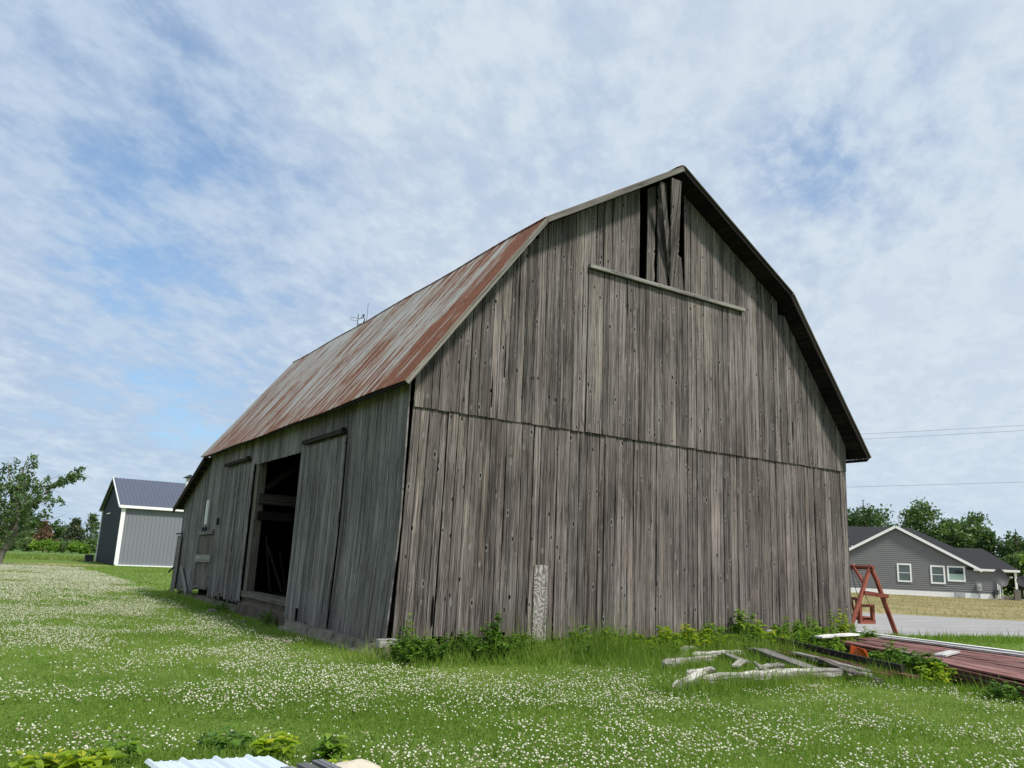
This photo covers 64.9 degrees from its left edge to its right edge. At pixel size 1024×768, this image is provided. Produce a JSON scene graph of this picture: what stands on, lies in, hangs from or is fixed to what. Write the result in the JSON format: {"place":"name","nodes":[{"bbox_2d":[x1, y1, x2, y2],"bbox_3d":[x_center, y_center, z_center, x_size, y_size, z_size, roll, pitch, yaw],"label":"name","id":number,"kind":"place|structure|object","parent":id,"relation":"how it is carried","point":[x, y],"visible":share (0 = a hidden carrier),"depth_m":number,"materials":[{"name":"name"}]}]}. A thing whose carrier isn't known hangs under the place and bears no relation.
{"place":"outdoors","nodes":[
{"label":"outdoors","id":0,"kind":"place"},
{"bbox_2d":[4,550,96,561],"bbox_3d":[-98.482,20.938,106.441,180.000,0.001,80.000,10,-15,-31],"label":"field","id":1,"kind":"structure","parent":0,"point":[40,552],"depth_m":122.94,"materials":[{"name":"plant"}]},
{"bbox_2d":[15,536,36,550],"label":"bush","id":2,"kind":"object","parent":1,"relation":"on","point":[23,544],"visible":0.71,"depth_m":128.32,"materials":[{"name":"green plant"}]},
{"bbox_2d":[17,520,58,550],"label":"pine tree","id":3,"kind":"object","parent":1,"relation":"on","point":[46,529],"visible":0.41,"depth_m":148.88,"materials":[{"name":"brown plant"}]},
{"bbox_2d":[28,538,59,551],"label":"bush","id":4,"kind":"object","parent":1,"relation":"on","point":[48,545],"visible":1,"depth_m":125.39,"materials":[{"name":"green plant"}]},
{"bbox_2d":[45,537,77,552],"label":"broadleaf tree","id":5,"kind":"object","parent":1,"relation":"on","point":[63,545],"visible":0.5,"depth_m":128.71,"materials":[{"name":"green plant"}]},
{"bbox_2d":[54,517,91,552],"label":"pine tree","id":6,"kind":"object","parent":1,"relation":"on","point":[75,532],"visible":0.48,"depth_m":146.96,"materials":[{"name":"green plant"}]},
{"bbox_2d":[67,539,93,553],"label":"bush","id":7,"kind":"object","parent":1,"relation":"on","point":[78,546],"visible":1,"depth_m":127.86,"materials":[{"name":"green plant"}]},
{"bbox_2d":[77,512,99,552],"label":"pine tree","id":8,"kind":"object","parent":1,"relation":"on","point":[93,520],"visible":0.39,"depth_m":150.28,"materials":[{"name":"green plant"}]},
{"bbox_2d":[83,537,97,552],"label":"broadleaf tree","id":9,"kind":"object","parent":1,"relation":"on","point":[92,544],"visible":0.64,"depth_m":130.21,"materials":[{"name":"green plant"}]},
{"bbox_2d":[280,759,340,767],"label":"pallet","id":10,"kind":"object","parent":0,"point":[321,763],"visible":1,"depth_m":5.70,"materials":[{"name":"wood"}]},
{"bbox_2d":[0,549,1023,767],"bbox_3d":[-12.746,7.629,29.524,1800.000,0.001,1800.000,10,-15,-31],"label":"ground","id":11,"kind":"structure","parent":0,"point":[389,634],"depth_m":9.79,"materials":[{"name":"plant"}]},
{"bbox_2d":[0,509,41,543],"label":"broadleaf tree","id":12,"kind":"object","parent":11,"relation":"on","point":[31,518],"visible":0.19,"depth_m":208.45,"materials":[{"name":"green plant"}]},
{"bbox_2d":[0,454,92,564],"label":"lawn tree","id":13,"kind":"object","parent":11,"relation":"on","point":[22,507],"visible":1,"depth_m":53.57,"materials":[{"name":"green plant"}]},
{"bbox_2d":[7,749,85,767],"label":"weed plant","id":14,"kind":"object","parent":11,"relation":"on","point":[51,760],"visible":0.89,"depth_m":5.60,"materials":[{"name":"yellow plant"}]},
{"bbox_2d":[49,519,68,540],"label":"broadleaf tree","id":15,"kind":"object","parent":11,"relation":"on","point":[58,529],"visible":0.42,"depth_m":166.71,"materials":[{"name":"green plant"}]},
{"bbox_2d":[58,745,129,767],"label":"weed plant","id":16,"kind":"object","parent":11,"relation":"on","point":[82,757],"visible":0.96,"depth_m":5.62,"materials":[{"name":"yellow plant"}]},
{"bbox_2d":[88,727,147,764],"bbox_3d":[-2.983,2.720,6.072,0.388,0.271,0.439,-5,-14,30],"label":"weed plant","id":17,"kind":"object","parent":11,"relation":"on","point":[118,746],"visible":0.66,"depth_m":6.07,"materials":[{"name":"green plant"}]},
{"bbox_2d":[95,477,184,566],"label":"pole shed","id":18,"kind":"structure","parent":11,"relation":"on","point":[140,523],"depth_m":67.08,"materials":[{"name":"grey metal"}]},
{"bbox_2d":[144,754,287,767],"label":"roofing sheet","id":19,"kind":"object","parent":11,"relation":"on","point":[250,761],"visible":1,"depth_m":5.86,"materials":[{"name":"white metal"}]},
{"bbox_2d":[195,724,255,753],"bbox_3d":[-2.283,2.880,6.535,0.398,0.222,0.466,-7,-16,38],"label":"weed plant","id":20,"kind":"object","parent":11,"relation":"on","point":[225,740],"visible":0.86,"depth_m":6.50,"materials":[{"name":"green plant"}]},
{"bbox_2d":[259,609,277,624],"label":"weed plant","id":21,"kind":"object","parent":11,"relation":"on","point":[266,617],"visible":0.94,"depth_m":17.82,"materials":[{"name":"green plant"}]},
{"bbox_2d":[249,731,301,758],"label":"weed plant","id":22,"kind":"object","parent":11,"relation":"on","point":[266,745],"visible":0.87,"depth_m":6.38,"materials":[{"name":"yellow plant"}]},
{"bbox_2d":[308,729,348,761],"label":"weed plant","id":23,"kind":"object","parent":11,"relation":"on","point":[327,749],"visible":0.93,"depth_m":6.37,"materials":[{"name":"green plant"}]},
{"bbox_2d":[335,759,380,767],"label":"rock","id":24,"kind":"object","parent":11,"relation":"on","point":[359,763],"visible":0.95,"depth_m":5.78,"materials":[{"name":"stone"}]},
{"bbox_2d":[387,635,437,664],"bbox_3d":[-1.586,4.090,12.409,0.807,0.460,0.912,-2,-13,19],"label":"weed plant","id":25,"kind":"object","parent":11,"relation":"on","point":[412,654],"visible":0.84,"depth_m":12.32,"materials":[{"name":"green plant"}]},
{"bbox_2d":[402,632,455,662],"bbox_3d":[-1.335,4.145,12.637,0.855,0.473,0.857,2,-12,1],"label":"weed plant","id":26,"kind":"object","parent":11,"relation":"on","point":[435,655],"visible":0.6,"depth_m":12.64,"materials":[{"name":"green plant"}]},
{"bbox_2d":[439,630,498,662],"bbox_3d":[-0.691,4.263,13.124,1.000,0.508,0.752,-2,-13,21],"label":"weed plant","id":27,"kind":"object","parent":11,"relation":"on","point":[476,644],"visible":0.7,"depth_m":13.00,"materials":[{"name":"green plant"}]},
{"bbox_2d":[465,613,527,660],"bbox_3d":[-0.274,4.213,13.425,1.044,0.769,1.067,10,-15,-31],"label":"weed plant","id":28,"kind":"object","parent":11,"relation":"on","point":[493,630],"visible":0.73,"depth_m":13.43,"materials":[{"name":"green plant"}]},
{"bbox_2d":[0,563,1023,767],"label":"clover","id":29,"kind":"object","parent":11,"relation":"on","point":[89,578],"visible":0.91,"depth_m":9.88,"materials":[{"name":"plant"}]},
{"bbox_2d":[168,165,871,659],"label":"barn","id":30,"kind":"structure","parent":11,"relation":"on","point":[616,403],"depth_m":16.71,"materials":[{"name":"grey wood"}]},
{"bbox_2d":[195,535,213,587],"bbox_3d":[-9.541,5.501,24.960,0.038,1.610,1.801,10,-15,-31],"label":"stable door","id":31,"kind":"structure","parent":30,"relation":"in","point":[206,541],"depth_m":24.92,"materials":[{"name":"wood"}]},
{"bbox_2d":[212,462,254,602],"bbox_3d":[-7.786,4.136,22.412,0.043,3.699,2.987,10,-15,-31],"label":"sliding door","id":32,"kind":"structure","parent":30,"relation":"in","point":[239,480],"depth_m":22.25,"materials":[{"name":"wood"}]},
{"bbox_2d":[265,536,270,590],"bbox_3d":[-6.341,4.656,20.913,0.279,1.389,0.045,4,-13,-6],"label":"plank","id":33,"kind":"object","parent":30,"relation":"in","point":[267,557],"visible":1,"depth_m":20.90,"materials":[{"name":"wood"}]},
{"bbox_2d":[284,436,346,628],"bbox_3d":[-4.155,3.086,16.769,0.104,3.784,2.711,10,-15,-31],"label":"sliding door","id":34,"kind":"structure","parent":30,"relation":"in","point":[317,512],"depth_m":16.63,"materials":[{"name":"wood"}]},
{"bbox_2d":[585,269,744,456],"bbox_3d":[3.410,-0.362,17.363,4.526,3.397,0.042,10,-15,-31],"label":"hay door","id":35,"kind":"structure","parent":30,"relation":"in","point":[680,358],"depth_m":17.23,"materials":[{"name":"wood"}]},
{"bbox_2d":[558,641,595,657],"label":"weed plant","id":36,"kind":"object","parent":11,"relation":"on","point":[586,649],"visible":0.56,"depth_m":13.98,"materials":[{"name":"green plant"}]},
{"bbox_2d":[567,625,611,648],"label":"weed plant","id":37,"kind":"object","parent":11,"relation":"on","point":[590,635],"visible":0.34,"depth_m":14.56,"materials":[{"name":"green plant"}]},
{"bbox_2d":[608,627,646,649],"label":"weed plant","id":38,"kind":"object","parent":11,"relation":"on","point":[627,637],"visible":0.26,"depth_m":15.03,"materials":[{"name":"green plant"}]},
{"bbox_2d":[639,626,684,646],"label":"weed plant","id":39,"kind":"object","parent":11,"relation":"on","point":[677,635],"visible":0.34,"depth_m":15.54,"materials":[{"name":"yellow plant"}]},
{"bbox_2d":[649,640,695,653],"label":"weed plant","id":40,"kind":"object","parent":11,"relation":"on","point":[675,648],"visible":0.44,"depth_m":14.65,"materials":[{"name":"green plant"}]},
{"bbox_2d":[662,655,713,667],"bbox_3d":[2.930,4.620,13.390,1.371,0.178,0.190,14,-17,-42],"label":"log","id":41,"kind":"object","parent":11,"relation":"on","point":[667,660],"visible":0.54,"depth_m":13.16,"materials":[{"name":"wood"}]},
{"bbox_2d":[672,669,706,691],"bbox_3d":[2.490,4.118,11.176,0.178,0.218,1.283,-5,-15,31],"label":"log","id":42,"kind":"object","parent":11,"relation":"on","point":[693,675],"visible":0.38,"depth_m":11.13,"materials":[{"name":"wood"}]},
{"bbox_2d":[674,623,724,649],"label":"weed plant","id":43,"kind":"object","parent":11,"relation":"on","point":[687,632],"visible":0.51,"depth_m":15.79,"materials":[{"name":"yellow plant"}]},
{"bbox_2d":[696,623,739,643],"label":"weed plant","id":44,"kind":"object","parent":11,"relation":"on","point":[714,627],"visible":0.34,"depth_m":16.33,"materials":[{"name":"green plant"}]},
{"bbox_2d":[692,650,744,658],"bbox_3d":[3.725,4.902,14.550,1.640,0.179,0.207,14,-17,-41],"label":"log","id":45,"kind":"object","parent":11,"relation":"on","point":[711,653],"visible":0.28,"depth_m":14.38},
{"bbox_2d":[730,609,761,641],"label":"weed plant","id":46,"kind":"object","parent":11,"relation":"on","point":[745,624],"visible":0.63,"depth_m":16.84,"materials":[{"name":"green plant"}]},
{"bbox_2d":[755,662,784,669],"bbox_3d":[4.101,4.509,12.808,0.131,0.134,1.061,-8,-16,40],"label":"log","id":47,"kind":"object","parent":11,"relation":"on","point":[769,665],"visible":0.51,"depth_m":12.87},
{"bbox_2d":[752,620,788,646],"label":"weed plant","id":48,"kind":"object","parent":11,"relation":"on","point":[759,630],"visible":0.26,"depth_m":17.08,"materials":[{"name":"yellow plant"}]},
{"bbox_2d":[703,667,854,685],"bbox_3d":[4.124,4.385,12.096,3.472,0.219,0.244,10,-15,-31],"label":"log","id":49,"kind":"object","parent":11,"relation":"on","point":[835,671],"visible":0.38,"depth_m":11.97,"materials":[{"name":"wood"}]},
{"bbox_2d":[774,616,821,641],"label":"weed plant","id":50,"kind":"object","parent":11,"relation":"on","point":[797,628],"visible":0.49,"depth_m":17.45,"materials":[{"name":"green plant"}]},
{"bbox_2d":[787,632,822,651],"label":"weed plant","id":51,"kind":"object","parent":11,"relation":"on","point":[811,639],"visible":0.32,"depth_m":16.88,"materials":[{"name":"green plant"}]},
{"bbox_2d":[790,614,839,644],"bbox_3d":[6.795,5.530,17.950,0.953,0.756,0.893,7,-13,-20],"label":"weed plant","id":52,"kind":"object","parent":11,"relation":"on","point":[820,631],"visible":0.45,"depth_m":17.87,"materials":[{"name":"green plant"}]},
{"bbox_2d":[818,635,849,655],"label":"weed plant","id":53,"kind":"object","parent":11,"relation":"on","point":[838,645],"visible":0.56,"depth_m":15.97,"materials":[{"name":"green plant"}]},
{"bbox_2d":[827,609,853,640],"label":"weed plant","id":54,"kind":"object","parent":11,"relation":"on","point":[844,628],"visible":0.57,"depth_m":18.46,"materials":[{"name":"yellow plant"}]},
{"bbox_2d":[780,649,918,677],"bbox_3d":[5.826,4.983,14.495,0.226,0.045,3.979,5,-13,-12],"label":"board","id":55,"kind":"object","parent":11,"relation":"on","point":[901,674],"visible":0.4,"depth_m":13.66,"materials":[{"name":"wood"}]},
{"bbox_2d":[776,638,904,671],"bbox_3d":[5.898,4.956,14.849,0.070,0.154,4.059,5,-13,-10],"label":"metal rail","id":56,"kind":"object","parent":55,"relation":"on","point":[856,658],"visible":0.83,"depth_m":14.32,"materials":[{"name":"wood"}]},
{"bbox_2d":[850,645,868,657],"bbox_3d":[6.520,5.028,15.068,0.204,0.261,0.372,10,-15,-31],"label":"plastic chute","id":57,"kind":"object","parent":11,"relation":"on","point":[855,649],"visible":0.75,"depth_m":15.09,"materials":[{"name":"plastic"}]},
{"bbox_2d":[850,622,876,640],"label":"weed plant","id":58,"kind":"object","parent":11,"relation":"on","point":[866,635],"visible":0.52,"depth_m":18.67,"materials":[{"name":"green plant"}]},
{"bbox_2d":[847,500,894,526],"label":"broadleaf tree","id":59,"kind":"object","parent":11,"relation":"on","point":[863,518],"visible":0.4,"depth_m":125.38,"materials":[{"name":"green plant"}]},
{"bbox_2d":[861,675,883,682],"bbox_3d":[5.625,4.597,12.561,0.150,0.070,0.542,2,-12,2],"label":"board","id":60,"kind":"object","parent":11,"relation":"on","point":[877,678],"visible":0.44,"depth_m":12.30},
{"bbox_2d":[805,658,873,675],"bbox_3d":[5.471,4.747,13.552,0.160,0.051,2.004,4,-13,-6],"label":"board","id":61,"kind":"object","parent":60,"relation":"on","point":[822,662],"visible":0.4,"depth_m":13.82,"materials":[{"name":"grey wood"}]},
{"bbox_2d":[791,652,870,671],"bbox_3d":[5.466,4.792,13.933,0.160,0.047,2.363,4,-13,-8],"label":"board","id":62,"kind":"object","parent":61,"relation":"on","point":[812,656],"visible":0.66,"depth_m":13.64,"materials":[{"name":"grey wood"}]},
{"bbox_2d":[815,657,861,674],"bbox_3d":[5.335,4.621,13.214,0.140,0.070,1.762,2,-12,2],"label":"board","id":63,"kind":"object","parent":62,"relation":"on","point":[834,664],"visible":0.94,"depth_m":13.14,"materials":[{"name":"wood"}]},
{"bbox_2d":[867,640,914,665],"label":"weed plant","id":64,"kind":"object","parent":11,"relation":"on","point":[887,652],"visible":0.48,"depth_m":14.28,"materials":[{"name":"green plant"}]},
{"bbox_2d":[892,651,947,677],"bbox_3d":[6.820,4.686,13.455,0.848,0.463,0.947,10,-15,-31],"label":"weed plant","id":65,"kind":"object","parent":11,"relation":"on","point":[922,659],"visible":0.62,"depth_m":13.41,"materials":[{"name":"green plant"}]},
{"bbox_2d":[896,497,952,537],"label":"broadleaf tree","id":66,"kind":"object","parent":11,"relation":"on","point":[915,518],"visible":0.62,"depth_m":121.25,"materials":[{"name":"green plant"}]},
{"bbox_2d":[846,652,1023,696],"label":"board","id":67,"kind":"object","parent":11,"relation":"on","point":[963,681],"visible":0.07,"depth_m":12.62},
{"bbox_2d":[839,649,1023,694],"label":"board","id":68,"kind":"object","parent":67,"relation":"on","point":[972,680],"visible":0.19,"depth_m":12.48,"materials":[{"name":"wood"}]},
{"bbox_2d":[844,646,1023,689],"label":"board","id":69,"kind":"object","parent":68,"relation":"on","point":[963,674],"visible":0.15,"depth_m":12.38,"materials":[{"name":"wood"}]},
{"bbox_2d":[840,642,1023,687],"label":"board","id":70,"kind":"object","parent":69,"relation":"on","point":[986,676],"visible":0.46,"depth_m":12.38,"materials":[{"name":"wood"}]},
{"bbox_2d":[839,641,1023,680],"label":"painted board","id":71,"kind":"object","parent":70,"relation":"on","point":[992,672],"visible":0.68,"depth_m":12.82,"materials":[{"name":"wood"}]},
{"bbox_2d":[913,662,957,684],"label":"weed plant","id":72,"kind":"object","parent":11,"relation":"on","point":[938,673],"visible":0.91,"depth_m":12.78,"materials":[{"name":"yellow plant"}]},
{"bbox_2d":[923,518,963,547],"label":"broadleaf tree","id":73,"kind":"object","parent":11,"relation":"on","point":[934,534],"visible":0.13,"depth_m":117.93,"materials":[{"name":"green plant"}]},
{"bbox_2d":[946,511,995,547],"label":"broadleaf tree","id":74,"kind":"object","parent":11,"relation":"on","point":[976,521],"visible":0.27,"depth_m":115.72,"materials":[{"name":"green plant"}]},
{"bbox_2d":[981,679,1023,702],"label":"weed plant","id":75,"kind":"object","parent":11,"relation":"on","point":[1002,693],"visible":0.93,"depth_m":11.32,"materials":[{"name":"green plant"}]},
{"bbox_2d":[0,0,1023,555],"label":"sky","id":76,"kind":"structure","parent":0,"point":[198,198],"materials":[{"name":"blue"}]},
{"bbox_2d":[767,612,1023,637],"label":"driveway","id":77,"kind":"structure","parent":0,"point":[908,624],"depth_m":29.45,"materials":[{"name":"grey concrete"}]},
{"bbox_2d":[850,564,897,634],"bbox_3d":[9.977,6.545,24.724,1.908,2.031,2.935,9,-14,-26],"label":"garden swing","id":78,"kind":"object","parent":77,"relation":"on","point":[857,610],"visible":0.34,"depth_m":23.69,"materials":[{"name":"wood"}]},
{"bbox_2d":[848,525,1020,600],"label":"house","id":79,"kind":"structure","parent":0,"point":[907,561],"depth_m":85.15,"materials":[{"name":"grey plastic"}]},
{"bbox_2d":[897,563,911,581],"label":"window","id":80,"kind":"structure","parent":79,"relation":"in","point":[902,568],"depth_m":85.24,"materials":[{"name":"white glass"}]},
{"bbox_2d":[930,565,945,583],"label":"window","id":81,"kind":"structure","parent":79,"relation":"in","point":[936,571],"depth_m":84.17,"materials":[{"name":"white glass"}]},
{"bbox_2d":[947,566,965,581],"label":"window","id":82,"kind":"structure","parent":79,"relation":"in","point":[954,573],"depth_m":83.64,"materials":[{"name":"white glass"}]},
{"bbox_2d":[851,592,1023,620],"bbox_3d":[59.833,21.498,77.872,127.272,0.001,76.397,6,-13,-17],"label":"lawn","id":83,"kind":"structure","parent":0,"point":[996,616],"depth_m":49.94,"materials":[{"name":"plant"}]},
{"bbox_2d":[933,517,977,547],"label":"broadleaf tree","id":84,"kind":"object","parent":83,"relation":"on","point":[955,537],"visible":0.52,"depth_m":110.27,"materials":[{"name":"green plant"}]},
{"bbox_2d":[974,524,1004,557],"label":"broadleaf tree","id":85,"kind":"object","parent":83,"relation":"on","point":[986,540],"visible":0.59,"depth_m":109.67,"materials":[{"name":"green plant"}]},
{"bbox_2d":[993,569,1012,601],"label":"satellite dish","id":86,"kind":"object","parent":83,"relation":"on","point":[1001,578],"visible":0.99,"depth_m":73.62,"materials":[{"name":"metal"}]},
{"bbox_2d":[992,552,1018,595],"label":"broadleaf tree","id":87,"kind":"object","parent":83,"relation":"on","point":[1009,587],"visible":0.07,"depth_m":97.31,"materials":[{"name":"green plant"}]},
{"bbox_2d":[994,529,1023,557],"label":"broadleaf tree","id":88,"kind":"object","parent":83,"relation":"on","point":[1013,541],"visible":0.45,"depth_m":107.09,"materials":[{"name":"green plant"}]},
{"bbox_2d":[997,551,1023,598],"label":"broadleaf tree","id":89,"kind":"object","parent":83,"relation":"on","point":[1009,559],"visible":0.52,"depth_m":92.39,"materials":[{"name":"green plant"}]},
{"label":"board","id":90,"kind":"object","parent":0,"visible":0},
{"bbox_2d":[752,648,817,668],"bbox_3d":[4.666,4.705,13.789,0.270,0.124,2.059,4,-13,-6],"label":"board","id":91,"kind":"object","parent":90,"relation":"on","point":[783,658],"visible":0.8,"depth_m":13.69,"materials":[{"name":"grey wood"}]},
{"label":"bearer","id":92,"kind":"object","parent":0,"visible":0},
{"bbox_2d":[852,642,1023,675],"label":"painted board","id":93,"kind":"object","parent":92,"relation":"on","point":[987,667],"visible":0.49,"depth_m":12.97,"materials":[{"name":"wood"}]},
{"bbox_2d":[854,638,1023,663],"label":"painted board","id":94,"kind":"object","parent":92,"relation":"on","point":[862,639],"visible":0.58,"depth_m":16.12,"materials":[{"name":"wood"}]},
{"bbox_2d":[858,641,1023,670],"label":"painted board","id":95,"kind":"object","parent":92,"relation":"on","point":[1021,669],"visible":0.48,"depth_m":14.11,"materials":[{"name":"wood"}]},
{"bbox_2d":[864,637,1023,659],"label":"painted board","id":96,"kind":"object","parent":92,"relation":"on","point":[951,648],"visible":0.68,"depth_m":16.00,"materials":[{"name":"wood"}]},
{"bbox_2d":[878,636,1023,656],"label":"white board","id":97,"kind":"object","parent":96,"relation":"on","point":[963,647],"visible":1,"depth_m":16.12,"materials":[{"name":"wood"}]},
{"bbox_2d":[878,639,1023,660],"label":"painted board","id":98,"kind":"object","parent":92,"relation":"on","point":[976,653],"visible":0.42,"depth_m":15.04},
{"bbox_2d":[881,638,1023,657],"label":"board","id":99,"kind":"object","parent":98,"relation":"on","point":[957,648],"visible":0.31,"depth_m":16.31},
{"bbox_2d":[852,631,1023,653],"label":"white board","id":100,"kind":"object","parent":99,"relation":"on","point":[986,648],"visible":0.76,"depth_m":16.64,"materials":[{"name":"wood"}]},
{"bbox_2d":[811,633,859,637],"bbox_3d":[7.112,5.520,17.672,1.724,0.050,0.271,13,-16,-40],"label":"white board","id":101,"kind":"object","parent":100,"relation":"on","point":[833,635],"visible":0.93,"depth_m":17.58,"materials":[{"name":"wood"}]},
{"bbox_3d":[8.431,4.904,13.672,2.585,0.240,0.120,10,-15,-31],"label":"bearer","id":102,"kind":"object","parent":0,"visible":0},
{"bbox_2d":[853,641,1023,672],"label":"painted board","id":103,"kind":"object","parent":102,"relation":"on","point":[1020,671],"visible":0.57,"depth_m":13.96,"materials":[{"name":"wood"}]},
{"bbox_2d":[934,650,959,656],"bbox_3d":[7.941,4.913,14.686,0.209,0.048,1.044,-8,-16,40],"label":"white board","id":104,"kind":"object","parent":103,"relation":"on","point":[946,653],"visible":0.97,"depth_m":14.54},
{"bbox_2d":[864,640,1023,665],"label":"painted board","id":105,"kind":"object","parent":102,"relation":"on","point":[995,660],"visible":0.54,"depth_m":14.28,"materials":[{"name":"wood"}]},
{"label":"bearer","id":106,"kind":"object","parent":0,"visible":0},
{"bbox_2d":[895,645,1023,668],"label":"painted board","id":107,"kind":"object","parent":106,"relation":"on","point":[1004,664],"visible":0.48,"depth_m":14.04,"materials":[{"name":"wood"}]},
{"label":"bearer","id":108,"kind":"object","parent":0,"visible":0},
{"bbox_2d":[874,639,1023,662],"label":"painted board","id":109,"kind":"object","parent":108,"relation":"on","point":[960,652],"visible":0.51,"depth_m":15.38,"materials":[{"name":"wood"}]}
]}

